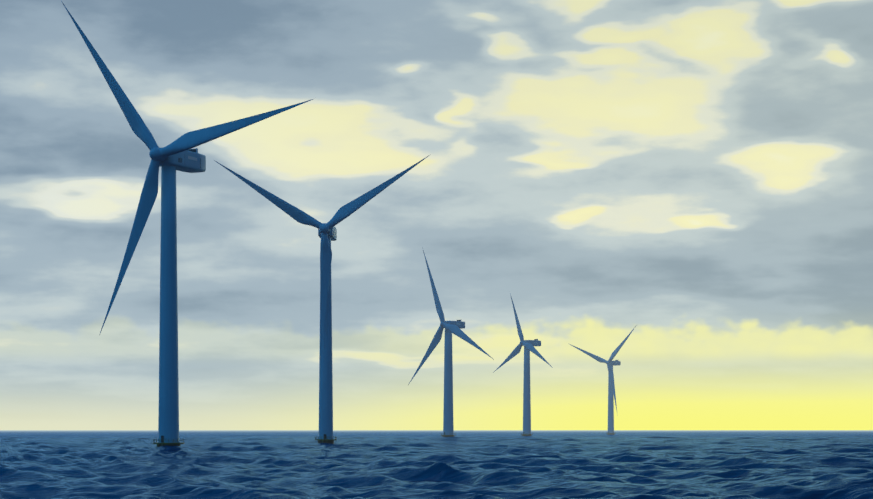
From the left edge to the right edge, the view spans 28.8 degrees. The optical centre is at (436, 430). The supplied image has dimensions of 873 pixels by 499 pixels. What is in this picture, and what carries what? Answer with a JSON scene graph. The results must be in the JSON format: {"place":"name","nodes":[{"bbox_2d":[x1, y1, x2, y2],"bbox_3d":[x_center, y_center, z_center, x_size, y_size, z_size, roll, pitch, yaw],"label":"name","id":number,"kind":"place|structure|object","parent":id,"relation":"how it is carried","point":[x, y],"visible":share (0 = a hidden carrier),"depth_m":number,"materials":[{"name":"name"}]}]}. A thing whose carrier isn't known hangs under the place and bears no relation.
{"place":"outdoors","nodes":[
{"label":"outdoors","id":0,"kind":"place"},
{"bbox_2d":[0,430,872,498],"bbox_3d":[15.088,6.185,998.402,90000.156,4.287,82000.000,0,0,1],"label":"sea","id":1,"kind":"structure","parent":0,"point":[461,464],"depth_m":266.07,"materials":[{"name":"liquid"}]},
{"bbox_2d":[61,1,312,446],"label":"turbine","id":2,"kind":"object","parent":1,"relation":"in","point":[179,154],"visible":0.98,"depth_m":522.94,"materials":[{"name":"paint"}]},
{"bbox_2d":[214,154,430,443],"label":"turbine","id":3,"kind":"object","parent":1,"relation":"in","point":[327,233],"visible":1,"depth_m":713.30,"materials":[{"name":"paint"}]},
{"bbox_2d":[408,251,492,436],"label":"turbine","id":4,"kind":"object","parent":1,"relation":"in","point":[454,327],"visible":0.94,"depth_m":1353.30,"materials":[{"name":"paint"}]},
{"bbox_2d":[494,294,551,435],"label":"turbine","id":5,"kind":"object","parent":1,"relation":"in","point":[528,345],"visible":0.96,"depth_m":1643.62,"materials":[{"name":"paint"}]},
{"bbox_2d":[570,326,635,434],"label":"turbine","id":6,"kind":"object","parent":1,"relation":"in","point":[610,363],"visible":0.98,"depth_m":2132.36,"materials":[{"name":"paint"}]},
{"bbox_2d":[0,0,872,429],"label":"sky","id":7,"kind":"structure","parent":0,"point":[696,176],"materials":[{"name":"grey"}]}
]}

